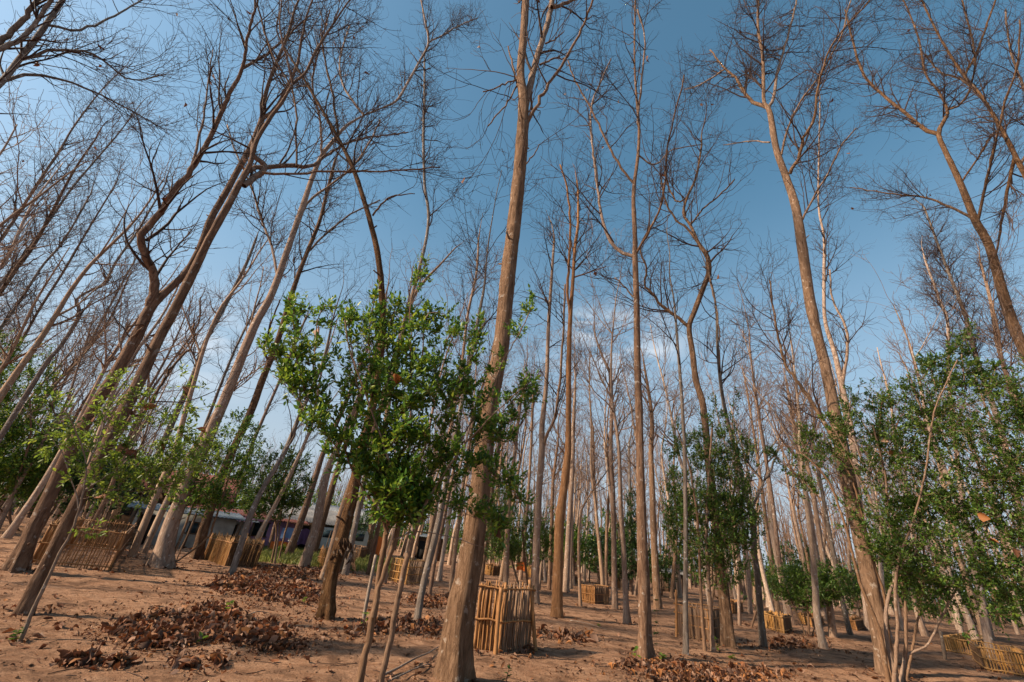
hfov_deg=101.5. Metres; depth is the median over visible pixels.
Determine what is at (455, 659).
bare tree
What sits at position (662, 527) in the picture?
bare tree
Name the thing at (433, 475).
bare tree
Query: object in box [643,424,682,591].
bare tree
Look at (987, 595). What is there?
shrub
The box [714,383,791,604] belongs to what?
bare tree
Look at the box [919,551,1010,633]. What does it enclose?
shrub
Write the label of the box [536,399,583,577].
bare tree
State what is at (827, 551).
bare tree
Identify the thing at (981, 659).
bamboo pen
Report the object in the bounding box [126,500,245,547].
village house
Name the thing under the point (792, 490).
bare tree
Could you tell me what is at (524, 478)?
bare tree
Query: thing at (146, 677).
soil clods
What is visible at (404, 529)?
bare tree
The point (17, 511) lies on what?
bare tree
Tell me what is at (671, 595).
bare tree
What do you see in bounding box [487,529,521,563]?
shrub
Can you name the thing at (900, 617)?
bare tree
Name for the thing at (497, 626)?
bamboo pole
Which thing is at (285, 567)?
leaf pile
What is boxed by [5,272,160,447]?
bare tree
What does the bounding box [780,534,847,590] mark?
shrub
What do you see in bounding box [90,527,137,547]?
bamboo pen
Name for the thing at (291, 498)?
leafy shrub
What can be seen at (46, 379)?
bare tree
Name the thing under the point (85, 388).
bare tree
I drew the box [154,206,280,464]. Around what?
bare tree
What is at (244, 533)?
bare tree
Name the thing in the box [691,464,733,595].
bare tree
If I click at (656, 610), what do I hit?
bamboo pole
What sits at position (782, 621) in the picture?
bamboo pen
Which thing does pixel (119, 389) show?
bare tree
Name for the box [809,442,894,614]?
bare tree
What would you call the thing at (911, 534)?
bare tree
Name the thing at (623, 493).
bare tree
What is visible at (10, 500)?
bare tree
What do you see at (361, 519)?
shrub
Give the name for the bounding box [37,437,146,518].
shrub
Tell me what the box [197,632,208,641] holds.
seedling
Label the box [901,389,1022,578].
bare tree
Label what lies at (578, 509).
bare tree
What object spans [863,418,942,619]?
bare tree
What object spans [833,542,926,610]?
shrub
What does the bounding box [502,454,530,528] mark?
bare tree
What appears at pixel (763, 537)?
bare tree
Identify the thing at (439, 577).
bare tree
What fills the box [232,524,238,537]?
door
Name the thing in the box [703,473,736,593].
bare tree
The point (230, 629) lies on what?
leaf pile
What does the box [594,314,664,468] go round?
bare tree
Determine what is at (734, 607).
bamboo pen
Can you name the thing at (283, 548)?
leafy shrub
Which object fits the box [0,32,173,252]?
bare tree
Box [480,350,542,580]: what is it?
bare tree
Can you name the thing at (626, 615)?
bare tree
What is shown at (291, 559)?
grass
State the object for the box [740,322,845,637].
bare tree
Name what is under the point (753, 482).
bare tree
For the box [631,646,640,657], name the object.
seedling
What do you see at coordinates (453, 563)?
bare tree
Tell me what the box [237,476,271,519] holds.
shrub
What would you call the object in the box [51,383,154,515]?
bare tree
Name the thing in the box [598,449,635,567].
bare tree
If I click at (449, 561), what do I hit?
bare tree
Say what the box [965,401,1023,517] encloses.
bare tree
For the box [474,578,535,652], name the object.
bamboo pen
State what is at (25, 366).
bare tree
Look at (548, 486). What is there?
bare tree
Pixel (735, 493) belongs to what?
bare tree
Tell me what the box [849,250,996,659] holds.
bare tree
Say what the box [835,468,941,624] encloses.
bare tree
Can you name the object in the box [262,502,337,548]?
village house
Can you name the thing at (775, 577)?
shrub
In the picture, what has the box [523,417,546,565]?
bare tree
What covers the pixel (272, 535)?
bare tree
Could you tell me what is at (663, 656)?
seedling
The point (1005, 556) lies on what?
bare tree
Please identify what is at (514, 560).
shrub
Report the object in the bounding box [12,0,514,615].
bare tree
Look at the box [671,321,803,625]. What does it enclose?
bare tree
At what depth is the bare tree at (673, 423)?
21.72 m
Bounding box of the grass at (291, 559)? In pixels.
[258,545,411,572]
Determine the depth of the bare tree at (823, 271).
23.51 m
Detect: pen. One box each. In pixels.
[32,516,136,570]
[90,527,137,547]
[204,531,264,566]
[270,541,287,550]
[318,544,357,570]
[353,545,367,558]
[387,556,427,584]
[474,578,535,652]
[485,563,500,575]
[527,565,542,576]
[581,584,609,603]
[617,577,620,588]
[673,601,718,640]
[730,599,743,613]
[764,610,793,633]
[798,611,824,626]
[849,614,863,630]
[943,632,993,654]
[967,639,1023,676]
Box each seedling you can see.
[8,627,23,641]
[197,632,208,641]
[225,600,234,609]
[502,665,511,681]
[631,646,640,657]
[658,652,666,658]
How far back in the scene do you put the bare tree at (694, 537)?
41.67 m
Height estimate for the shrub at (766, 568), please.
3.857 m
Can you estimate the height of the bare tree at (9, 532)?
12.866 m
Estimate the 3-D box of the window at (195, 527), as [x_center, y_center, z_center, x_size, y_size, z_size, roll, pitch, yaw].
[-15.855,9.430,21.071,0.920,0.570,0.056,24,-31,-31]
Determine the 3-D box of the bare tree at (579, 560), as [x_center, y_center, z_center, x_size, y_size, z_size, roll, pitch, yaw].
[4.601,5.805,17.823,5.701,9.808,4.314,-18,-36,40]
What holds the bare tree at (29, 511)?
on the ground at (85, 598)
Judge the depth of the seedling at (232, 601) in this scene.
7.30 m
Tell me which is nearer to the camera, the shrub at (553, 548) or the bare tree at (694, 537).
the shrub at (553, 548)
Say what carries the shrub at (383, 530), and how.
on the ground at (85, 598)
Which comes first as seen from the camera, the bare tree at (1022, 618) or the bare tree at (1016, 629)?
the bare tree at (1022, 618)
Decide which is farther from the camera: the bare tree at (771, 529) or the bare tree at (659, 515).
the bare tree at (659, 515)
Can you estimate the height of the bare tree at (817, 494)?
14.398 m
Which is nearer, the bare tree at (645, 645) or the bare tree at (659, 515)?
the bare tree at (645, 645)
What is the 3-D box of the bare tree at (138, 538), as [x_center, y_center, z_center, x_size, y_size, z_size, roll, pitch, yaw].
[-11.883,-0.252,16.037,3.992,15.076,3.997,-16,-34,38]
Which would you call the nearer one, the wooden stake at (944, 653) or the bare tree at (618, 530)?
the wooden stake at (944, 653)
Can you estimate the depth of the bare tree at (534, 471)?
35.65 m
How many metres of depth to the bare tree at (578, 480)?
51.42 m
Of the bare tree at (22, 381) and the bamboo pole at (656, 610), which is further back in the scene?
the bare tree at (22, 381)
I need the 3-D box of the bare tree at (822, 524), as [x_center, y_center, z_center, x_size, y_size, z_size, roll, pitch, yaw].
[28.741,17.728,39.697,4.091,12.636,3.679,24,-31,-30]
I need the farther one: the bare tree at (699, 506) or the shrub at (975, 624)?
the bare tree at (699, 506)
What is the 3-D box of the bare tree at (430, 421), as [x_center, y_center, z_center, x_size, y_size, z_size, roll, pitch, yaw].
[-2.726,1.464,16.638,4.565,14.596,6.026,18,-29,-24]
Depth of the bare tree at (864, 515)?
33.40 m
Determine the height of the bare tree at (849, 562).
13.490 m
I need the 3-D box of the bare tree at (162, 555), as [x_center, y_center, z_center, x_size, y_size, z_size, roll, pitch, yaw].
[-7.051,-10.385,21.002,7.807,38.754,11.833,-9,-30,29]
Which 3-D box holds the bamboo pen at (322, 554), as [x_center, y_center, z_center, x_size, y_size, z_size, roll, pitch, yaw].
[-7.516,9.323,17.996,1.405,0.994,3.120,25,-32,-33]
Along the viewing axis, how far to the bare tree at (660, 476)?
36.82 m
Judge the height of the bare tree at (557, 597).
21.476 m
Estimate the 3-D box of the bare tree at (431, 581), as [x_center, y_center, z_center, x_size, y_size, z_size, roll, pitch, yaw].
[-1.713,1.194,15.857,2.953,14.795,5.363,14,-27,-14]
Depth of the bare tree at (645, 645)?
12.19 m
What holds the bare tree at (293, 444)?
on the ground at (85, 598)
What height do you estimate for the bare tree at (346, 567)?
33.410 m
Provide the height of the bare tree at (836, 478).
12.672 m
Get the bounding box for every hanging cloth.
[280,528,293,538]
[297,529,309,544]
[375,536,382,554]
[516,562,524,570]
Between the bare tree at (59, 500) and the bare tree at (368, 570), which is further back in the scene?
the bare tree at (59, 500)
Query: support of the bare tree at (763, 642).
on the ground at (85, 598)
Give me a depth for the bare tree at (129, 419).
23.23 m
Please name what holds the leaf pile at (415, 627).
on the ground at (85, 598)
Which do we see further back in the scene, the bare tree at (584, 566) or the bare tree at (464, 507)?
the bare tree at (464, 507)
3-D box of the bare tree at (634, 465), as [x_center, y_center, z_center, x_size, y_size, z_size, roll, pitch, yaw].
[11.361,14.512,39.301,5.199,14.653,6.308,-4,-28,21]
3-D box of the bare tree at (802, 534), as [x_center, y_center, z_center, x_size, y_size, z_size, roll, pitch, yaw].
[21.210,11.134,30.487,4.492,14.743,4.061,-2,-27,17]
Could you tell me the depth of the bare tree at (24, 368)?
28.30 m
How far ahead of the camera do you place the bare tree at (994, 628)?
26.30 m
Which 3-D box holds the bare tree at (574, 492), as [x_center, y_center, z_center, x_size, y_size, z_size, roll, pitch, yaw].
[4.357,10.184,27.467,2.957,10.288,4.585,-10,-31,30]
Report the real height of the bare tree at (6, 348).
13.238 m
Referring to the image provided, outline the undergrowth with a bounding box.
[1,484,1020,627]
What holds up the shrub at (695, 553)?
on the ground at (85, 598)
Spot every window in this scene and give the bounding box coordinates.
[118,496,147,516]
[184,521,200,534]
[251,522,270,536]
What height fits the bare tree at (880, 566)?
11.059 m
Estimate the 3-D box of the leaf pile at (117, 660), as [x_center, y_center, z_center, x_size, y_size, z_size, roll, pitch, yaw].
[-3.894,3.340,4.414,1.807,0.197,0.774,18,-29,-22]
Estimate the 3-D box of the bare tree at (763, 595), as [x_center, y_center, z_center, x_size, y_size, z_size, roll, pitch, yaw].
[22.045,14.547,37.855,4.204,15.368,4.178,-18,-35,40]
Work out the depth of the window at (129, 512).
26.31 m
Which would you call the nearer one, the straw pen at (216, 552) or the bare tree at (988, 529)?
the straw pen at (216, 552)
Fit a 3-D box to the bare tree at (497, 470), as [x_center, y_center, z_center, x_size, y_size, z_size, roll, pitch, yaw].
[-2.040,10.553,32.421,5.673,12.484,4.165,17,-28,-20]
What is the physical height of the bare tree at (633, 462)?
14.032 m
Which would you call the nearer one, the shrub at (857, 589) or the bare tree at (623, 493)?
the shrub at (857, 589)
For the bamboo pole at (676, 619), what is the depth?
11.16 m
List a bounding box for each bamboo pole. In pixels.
[493,587,502,654]
[528,580,537,650]
[654,599,658,643]
[675,590,677,636]
[750,610,756,626]
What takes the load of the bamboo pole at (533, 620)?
on the ground at (85, 598)
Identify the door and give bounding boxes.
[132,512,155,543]
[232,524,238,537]
[290,522,310,548]
[415,540,425,558]
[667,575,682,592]
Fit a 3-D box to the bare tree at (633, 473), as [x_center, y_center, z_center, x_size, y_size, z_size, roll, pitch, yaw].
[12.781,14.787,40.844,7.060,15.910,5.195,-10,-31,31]
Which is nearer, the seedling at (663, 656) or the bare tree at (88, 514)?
the seedling at (663, 656)
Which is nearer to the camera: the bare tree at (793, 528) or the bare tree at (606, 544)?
the bare tree at (606, 544)
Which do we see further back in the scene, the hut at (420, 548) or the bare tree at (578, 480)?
the bare tree at (578, 480)
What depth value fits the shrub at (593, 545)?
31.67 m
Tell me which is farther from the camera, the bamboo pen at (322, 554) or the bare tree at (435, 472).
the bare tree at (435, 472)
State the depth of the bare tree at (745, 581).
39.06 m
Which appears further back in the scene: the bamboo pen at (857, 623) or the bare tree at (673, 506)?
the bare tree at (673, 506)
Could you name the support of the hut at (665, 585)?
on the ground at (85, 598)
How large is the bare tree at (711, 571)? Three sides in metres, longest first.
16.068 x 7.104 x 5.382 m
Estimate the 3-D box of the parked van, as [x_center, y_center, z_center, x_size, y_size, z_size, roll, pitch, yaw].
[-11.980,13.646,28.498,3.880,1.680,1.652,18,-29,-22]
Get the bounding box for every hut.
[406,532,443,561]
[659,567,690,592]
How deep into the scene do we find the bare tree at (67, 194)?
27.86 m
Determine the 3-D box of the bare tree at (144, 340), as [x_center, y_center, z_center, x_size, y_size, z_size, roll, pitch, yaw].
[-15.503,1.275,16.847,5.990,12.386,3.800,15,-28,-17]
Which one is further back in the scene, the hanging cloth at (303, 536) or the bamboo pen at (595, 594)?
the hanging cloth at (303, 536)
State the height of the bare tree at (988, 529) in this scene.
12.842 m
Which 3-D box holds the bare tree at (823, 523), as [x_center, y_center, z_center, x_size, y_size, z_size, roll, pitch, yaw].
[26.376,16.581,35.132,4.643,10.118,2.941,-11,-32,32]
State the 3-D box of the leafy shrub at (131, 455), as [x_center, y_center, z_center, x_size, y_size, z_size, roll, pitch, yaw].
[-5.606,1.866,5.685,2.668,3.735,1.031,23,-31,-29]
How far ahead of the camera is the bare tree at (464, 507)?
47.28 m
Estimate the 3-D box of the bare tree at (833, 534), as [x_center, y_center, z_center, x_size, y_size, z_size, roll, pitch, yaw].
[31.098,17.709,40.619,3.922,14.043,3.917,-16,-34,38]
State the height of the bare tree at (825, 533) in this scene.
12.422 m
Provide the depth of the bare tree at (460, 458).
27.30 m
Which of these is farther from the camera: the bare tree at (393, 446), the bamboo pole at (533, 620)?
the bare tree at (393, 446)
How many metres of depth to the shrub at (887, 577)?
22.37 m
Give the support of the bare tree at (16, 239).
on the ground at (85, 598)
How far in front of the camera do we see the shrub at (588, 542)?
24.37 m
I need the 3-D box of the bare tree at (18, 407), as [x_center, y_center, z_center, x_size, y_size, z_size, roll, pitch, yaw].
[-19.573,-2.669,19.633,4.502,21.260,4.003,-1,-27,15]
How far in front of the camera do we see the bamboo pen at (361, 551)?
24.89 m
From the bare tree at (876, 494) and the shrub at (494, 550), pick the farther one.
the shrub at (494, 550)
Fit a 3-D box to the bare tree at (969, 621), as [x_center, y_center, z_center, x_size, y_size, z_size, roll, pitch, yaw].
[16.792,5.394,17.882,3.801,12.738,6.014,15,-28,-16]
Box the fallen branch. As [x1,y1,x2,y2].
[387,663,431,681]
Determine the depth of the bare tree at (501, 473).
36.26 m
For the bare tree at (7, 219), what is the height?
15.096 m
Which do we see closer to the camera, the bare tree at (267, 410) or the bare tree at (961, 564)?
the bare tree at (961, 564)
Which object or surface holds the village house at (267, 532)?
on the ground at (85, 598)
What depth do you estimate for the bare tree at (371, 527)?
39.71 m
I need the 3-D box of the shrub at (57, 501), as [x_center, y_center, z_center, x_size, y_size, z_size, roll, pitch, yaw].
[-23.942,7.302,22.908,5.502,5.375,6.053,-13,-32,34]
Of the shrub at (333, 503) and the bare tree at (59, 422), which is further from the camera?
the shrub at (333, 503)
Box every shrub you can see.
[0,328,95,530]
[0,436,117,515]
[0,441,82,507]
[1,438,129,526]
[6,361,232,641]
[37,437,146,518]
[69,440,175,526]
[161,407,266,562]
[225,491,244,507]
[234,423,315,563]
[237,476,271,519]
[255,253,550,681]
[275,543,286,552]
[313,489,356,506]
[331,509,376,542]
[374,502,405,545]
[418,519,451,537]
[443,517,486,561]
[484,453,554,589]
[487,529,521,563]
[488,525,540,567]
[526,514,586,567]
[552,514,602,572]
[563,514,610,581]
[580,531,634,581]
[589,507,678,571]
[608,487,650,595]
[626,539,695,595]
[659,386,772,652]
[682,527,742,594]
[730,545,791,604]
[752,549,811,609]
[761,318,1023,681]
[767,545,856,635]
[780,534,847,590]
[826,556,898,625]
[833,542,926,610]
[857,531,968,619]
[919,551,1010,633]
[962,561,1023,639]
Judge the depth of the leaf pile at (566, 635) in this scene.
8.75 m
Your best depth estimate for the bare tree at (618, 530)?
29.69 m
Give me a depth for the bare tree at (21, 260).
22.39 m
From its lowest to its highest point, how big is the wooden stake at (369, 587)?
1.101 m
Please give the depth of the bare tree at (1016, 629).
28.33 m
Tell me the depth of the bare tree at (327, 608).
10.78 m
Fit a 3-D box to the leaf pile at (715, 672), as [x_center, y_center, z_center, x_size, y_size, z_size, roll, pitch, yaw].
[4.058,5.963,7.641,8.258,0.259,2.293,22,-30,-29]
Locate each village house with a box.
[107,464,240,528]
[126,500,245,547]
[183,513,259,538]
[188,504,309,549]
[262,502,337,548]
[311,503,376,530]
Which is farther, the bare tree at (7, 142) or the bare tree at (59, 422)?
the bare tree at (59, 422)
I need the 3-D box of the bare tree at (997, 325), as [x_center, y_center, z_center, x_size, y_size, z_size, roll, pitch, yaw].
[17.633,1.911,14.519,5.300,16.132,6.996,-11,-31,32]
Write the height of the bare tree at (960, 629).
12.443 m
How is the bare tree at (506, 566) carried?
on the ground at (85, 598)
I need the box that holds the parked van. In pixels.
[303,527,368,550]
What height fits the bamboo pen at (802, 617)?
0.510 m
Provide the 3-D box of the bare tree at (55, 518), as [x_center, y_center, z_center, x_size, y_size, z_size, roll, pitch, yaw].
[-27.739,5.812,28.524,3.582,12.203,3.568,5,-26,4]
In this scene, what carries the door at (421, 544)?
in the hut at (420, 548)
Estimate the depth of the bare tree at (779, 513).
38.90 m
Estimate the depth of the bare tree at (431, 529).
26.63 m
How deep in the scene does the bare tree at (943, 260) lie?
32.48 m
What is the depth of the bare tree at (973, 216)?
22.23 m
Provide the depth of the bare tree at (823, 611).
23.38 m
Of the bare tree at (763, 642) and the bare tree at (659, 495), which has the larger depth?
the bare tree at (659, 495)
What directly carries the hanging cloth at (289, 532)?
hanging from the washing line
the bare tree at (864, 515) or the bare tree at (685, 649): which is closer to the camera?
the bare tree at (685, 649)
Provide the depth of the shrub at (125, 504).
25.53 m
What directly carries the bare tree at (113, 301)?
on the ground at (85, 598)
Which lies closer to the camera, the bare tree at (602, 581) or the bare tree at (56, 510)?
the bare tree at (602, 581)
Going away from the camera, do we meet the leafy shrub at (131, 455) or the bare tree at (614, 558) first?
the leafy shrub at (131, 455)
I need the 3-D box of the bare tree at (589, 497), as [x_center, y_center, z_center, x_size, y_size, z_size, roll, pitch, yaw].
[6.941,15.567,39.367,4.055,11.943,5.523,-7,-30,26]
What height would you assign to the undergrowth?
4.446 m
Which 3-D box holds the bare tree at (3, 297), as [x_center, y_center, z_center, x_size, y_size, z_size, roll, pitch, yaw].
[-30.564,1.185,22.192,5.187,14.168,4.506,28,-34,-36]
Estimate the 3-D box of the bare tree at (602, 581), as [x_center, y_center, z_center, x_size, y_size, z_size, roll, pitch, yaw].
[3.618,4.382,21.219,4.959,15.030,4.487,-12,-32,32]
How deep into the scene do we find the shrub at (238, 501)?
44.46 m
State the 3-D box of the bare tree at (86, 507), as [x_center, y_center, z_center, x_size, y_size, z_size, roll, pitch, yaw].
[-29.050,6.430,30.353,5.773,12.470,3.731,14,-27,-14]
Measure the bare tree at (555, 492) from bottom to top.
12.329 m
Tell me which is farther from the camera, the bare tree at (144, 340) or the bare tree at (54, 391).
the bare tree at (54, 391)
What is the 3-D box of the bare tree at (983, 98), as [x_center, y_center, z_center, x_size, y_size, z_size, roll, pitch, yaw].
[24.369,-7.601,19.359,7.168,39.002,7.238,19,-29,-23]
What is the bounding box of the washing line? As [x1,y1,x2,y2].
[261,524,331,546]
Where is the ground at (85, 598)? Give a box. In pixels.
[0,508,1023,681]
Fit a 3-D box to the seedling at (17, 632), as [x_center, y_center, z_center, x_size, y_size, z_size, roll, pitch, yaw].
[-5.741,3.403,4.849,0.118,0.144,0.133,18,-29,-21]
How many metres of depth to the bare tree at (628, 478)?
31.22 m
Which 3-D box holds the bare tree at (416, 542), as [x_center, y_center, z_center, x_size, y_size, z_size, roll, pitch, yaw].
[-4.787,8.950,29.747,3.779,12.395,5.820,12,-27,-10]
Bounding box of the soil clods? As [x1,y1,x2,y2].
[0,539,1014,681]
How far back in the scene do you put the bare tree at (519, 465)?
25.19 m
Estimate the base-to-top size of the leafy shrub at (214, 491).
4.655 m
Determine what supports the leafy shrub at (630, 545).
on the ground at (85, 598)
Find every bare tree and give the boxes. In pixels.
[0,0,224,164]
[0,0,345,572]
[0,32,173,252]
[0,70,186,286]
[0,73,179,319]
[0,81,84,269]
[0,81,148,305]
[0,111,174,368]
[0,118,194,403]
[0,126,134,330]
[0,129,118,277]
[0,131,199,442]
[0,235,73,319]
[0,239,144,390]
[0,240,183,538]
[0,268,131,529]
[0,270,62,342]
[0,284,65,357]
[0,317,49,403]
[0,317,121,515]
[0,323,44,403]
[0,344,89,504]
[1,291,42,339]
[1,322,76,383]
[2,340,139,501]
[3,273,160,443]
[4,347,42,402]
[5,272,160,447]
[11,232,181,514]
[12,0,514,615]
[13,241,157,450]
[14,347,122,513]
[18,336,110,421]
[20,227,246,516]
[25,285,166,517]
[39,291,108,413]
[50,354,159,522]
[50,375,156,517]
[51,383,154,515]
[53,282,211,504]
[58,366,151,518]
[63,356,184,523]
[81,268,254,541]
[83,367,209,531]
[86,392,157,518]
[91,281,218,440]
[98,273,213,505]
[101,409,164,520]
[103,354,214,526]
[128,187,316,557]
[139,240,302,552]
[145,0,497,568]
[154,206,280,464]
[189,138,406,559]
[191,262,283,458]
[227,289,323,506]
[228,225,376,574]
[245,0,449,619]
[254,314,372,540]
[267,349,340,548]
[275,417,306,494]
[285,300,401,555]
[298,217,411,567]
[313,339,396,552]
[319,234,446,578]
[341,16,467,574]
[366,229,473,555]
[366,310,462,574]
[372,333,435,563]
[383,240,503,582]
[397,433,437,551]
[400,411,444,556]
[404,352,510,556]
[411,388,478,558]
[413,131,549,620]
[419,398,463,536]
[420,0,662,681]
[423,195,499,560]
[427,236,503,594]
[435,307,528,580]
[439,259,538,593]
[446,397,497,564]
[450,405,494,499]
[458,431,473,528]
[464,359,554,501]
[467,403,512,563]
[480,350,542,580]
[486,357,524,557]
[491,398,529,564]
[494,361,538,493]
[497,335,559,580]
[498,324,563,584]
[502,322,557,579]
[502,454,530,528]
[507,422,550,561]
[514,181,588,603]
[515,384,546,572]
[515,452,549,542]
[517,407,577,581]
[518,196,686,623]
[522,123,648,617]
[523,321,595,588]
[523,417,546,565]
[526,0,743,658]
[528,372,589,589]
[534,439,559,565]
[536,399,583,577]
[540,311,633,584]
[542,450,561,513]
[543,456,560,559]
[546,389,598,575]
[546,409,602,571]
[547,300,600,591]
[550,309,648,593]
[555,382,690,606]
[556,422,615,583]
[557,341,655,598]
[560,418,589,584]
[573,424,588,523]
[573,489,590,572]
[575,404,647,589]
[575,419,613,527]
[576,386,609,583]
[576,454,603,559]
[578,273,653,608]
[582,430,616,577]
[583,434,606,536]
[586,46,766,648]
[589,474,626,526]
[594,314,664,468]
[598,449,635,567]
[612,303,689,608]
[613,383,662,588]
[613,432,660,520]
[614,180,703,654]
[615,432,658,568]
[615,441,634,573]
[615,461,635,581]
[623,437,656,500]
[626,281,731,605]
[633,414,693,588]
[634,433,657,517]
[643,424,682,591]
[644,459,682,551]
[647,367,690,597]
[648,475,681,585]
[654,433,714,503]
[655,476,664,549]
[657,351,707,598]
[661,449,717,588]
[663,0,940,677]
[663,400,743,599]
[667,212,828,647]
[667,450,716,587]
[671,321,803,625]
[672,454,702,568]
[678,383,740,597]
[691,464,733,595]
[697,382,780,611]
[702,410,752,597]
[703,300,827,613]
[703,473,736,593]
[705,272,865,649]
[710,353,765,613]
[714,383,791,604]
[717,425,748,598]
[719,268,799,625]
[721,324,783,611]
[731,403,768,606]
[732,373,854,616]
[735,429,775,599]
[739,469,782,602]
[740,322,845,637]
[740,481,767,592]
[744,329,874,635]
[748,483,784,596]
[757,336,839,619]
[759,393,869,549]
[761,457,786,568]
[762,399,829,609]
[765,440,854,609]
[773,404,811,531]
[778,405,824,586]
[779,469,818,560]
[780,418,887,507]
[781,78,887,630]
[782,429,834,555]
[785,478,850,603]
[787,478,851,608]
[795,426,865,616]
[800,347,949,638]
[807,0,1023,363]
[807,360,929,636]
[808,336,978,639]
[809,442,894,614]
[812,466,844,605]
[824,363,909,629]
[825,458,871,563]
[831,444,914,544]
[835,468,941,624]
[838,474,888,613]
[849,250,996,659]
[856,323,1005,634]
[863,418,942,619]
[863,443,940,557]
[863,452,928,621]
[865,395,957,629]
[867,437,977,624]
[872,0,1023,303]
[874,457,953,623]
[877,381,1023,624]
[879,201,1023,433]
[884,170,1023,560]
[885,392,969,635]
[890,313,1022,474]
[892,217,1007,637]
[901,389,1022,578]
[904,368,1023,602]
[910,452,1020,634]
[920,272,1023,376]
[921,384,1023,577]
[922,444,998,633]
[925,384,1023,510]
[942,226,1023,419]
[962,467,1004,563]
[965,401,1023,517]
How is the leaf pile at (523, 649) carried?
on the ground at (85, 598)
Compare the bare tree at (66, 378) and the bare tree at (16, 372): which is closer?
the bare tree at (16, 372)
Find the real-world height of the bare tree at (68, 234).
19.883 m
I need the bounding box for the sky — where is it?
[0,0,1023,598]
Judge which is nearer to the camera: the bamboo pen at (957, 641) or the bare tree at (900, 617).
the bamboo pen at (957, 641)
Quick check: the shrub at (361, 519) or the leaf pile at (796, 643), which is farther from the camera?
the shrub at (361, 519)
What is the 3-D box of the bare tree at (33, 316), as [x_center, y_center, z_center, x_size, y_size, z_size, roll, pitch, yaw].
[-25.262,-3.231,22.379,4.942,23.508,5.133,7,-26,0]
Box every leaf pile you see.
[37,642,236,674]
[68,595,341,660]
[153,563,364,616]
[227,563,359,582]
[309,610,443,643]
[390,588,448,615]
[502,643,548,659]
[532,624,619,648]
[546,655,851,681]
[737,633,855,652]
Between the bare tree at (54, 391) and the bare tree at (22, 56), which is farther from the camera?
the bare tree at (54, 391)
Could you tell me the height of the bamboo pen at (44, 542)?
1.016 m
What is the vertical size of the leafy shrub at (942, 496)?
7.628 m
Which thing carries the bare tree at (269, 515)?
on the ground at (85, 598)
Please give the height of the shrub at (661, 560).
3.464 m
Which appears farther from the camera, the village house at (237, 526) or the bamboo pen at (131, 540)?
the village house at (237, 526)
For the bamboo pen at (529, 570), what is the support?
on the ground at (85, 598)
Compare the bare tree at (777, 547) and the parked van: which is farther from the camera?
the parked van
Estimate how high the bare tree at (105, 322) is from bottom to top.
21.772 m
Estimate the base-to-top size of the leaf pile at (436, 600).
0.203 m
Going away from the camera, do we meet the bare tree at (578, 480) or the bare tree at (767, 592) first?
the bare tree at (767, 592)
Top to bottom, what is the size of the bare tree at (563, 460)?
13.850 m
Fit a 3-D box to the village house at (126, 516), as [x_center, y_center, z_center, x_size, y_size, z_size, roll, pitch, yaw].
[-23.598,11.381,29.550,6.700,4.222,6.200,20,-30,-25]
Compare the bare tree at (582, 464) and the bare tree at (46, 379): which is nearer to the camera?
the bare tree at (46, 379)
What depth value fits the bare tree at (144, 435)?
25.03 m
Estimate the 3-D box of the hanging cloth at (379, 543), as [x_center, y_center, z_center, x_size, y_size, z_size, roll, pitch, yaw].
[-8.358,12.657,25.898,0.500,1.060,0.131,13,-27,-12]
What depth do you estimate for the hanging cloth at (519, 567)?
23.76 m
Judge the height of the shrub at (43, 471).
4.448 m
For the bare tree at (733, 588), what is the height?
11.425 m
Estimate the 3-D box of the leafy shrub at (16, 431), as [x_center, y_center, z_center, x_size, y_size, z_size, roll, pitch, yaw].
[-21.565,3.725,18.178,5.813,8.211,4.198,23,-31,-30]
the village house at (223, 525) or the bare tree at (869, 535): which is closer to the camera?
the village house at (223, 525)
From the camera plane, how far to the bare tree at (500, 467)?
25.71 m
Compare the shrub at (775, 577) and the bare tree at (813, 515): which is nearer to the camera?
the shrub at (775, 577)
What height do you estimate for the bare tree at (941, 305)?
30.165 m
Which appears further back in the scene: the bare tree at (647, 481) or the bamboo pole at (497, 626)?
the bare tree at (647, 481)
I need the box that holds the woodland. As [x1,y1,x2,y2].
[0,353,1023,628]
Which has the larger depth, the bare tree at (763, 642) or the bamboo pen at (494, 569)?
the bamboo pen at (494, 569)
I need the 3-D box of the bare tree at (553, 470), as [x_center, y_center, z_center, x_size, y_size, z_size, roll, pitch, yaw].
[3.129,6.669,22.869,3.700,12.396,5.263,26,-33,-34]
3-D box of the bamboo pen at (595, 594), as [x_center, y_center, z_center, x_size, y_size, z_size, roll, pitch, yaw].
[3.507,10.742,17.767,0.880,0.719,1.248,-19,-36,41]
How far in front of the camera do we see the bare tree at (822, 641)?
13.39 m
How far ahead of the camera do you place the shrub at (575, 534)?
26.41 m
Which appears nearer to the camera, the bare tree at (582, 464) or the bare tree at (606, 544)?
the bare tree at (606, 544)
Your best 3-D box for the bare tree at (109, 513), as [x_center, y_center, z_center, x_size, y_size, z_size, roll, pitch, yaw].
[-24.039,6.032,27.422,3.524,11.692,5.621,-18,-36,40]
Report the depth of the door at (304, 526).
28.24 m
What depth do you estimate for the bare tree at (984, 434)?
23.34 m
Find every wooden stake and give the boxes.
[362,555,376,618]
[938,630,946,659]

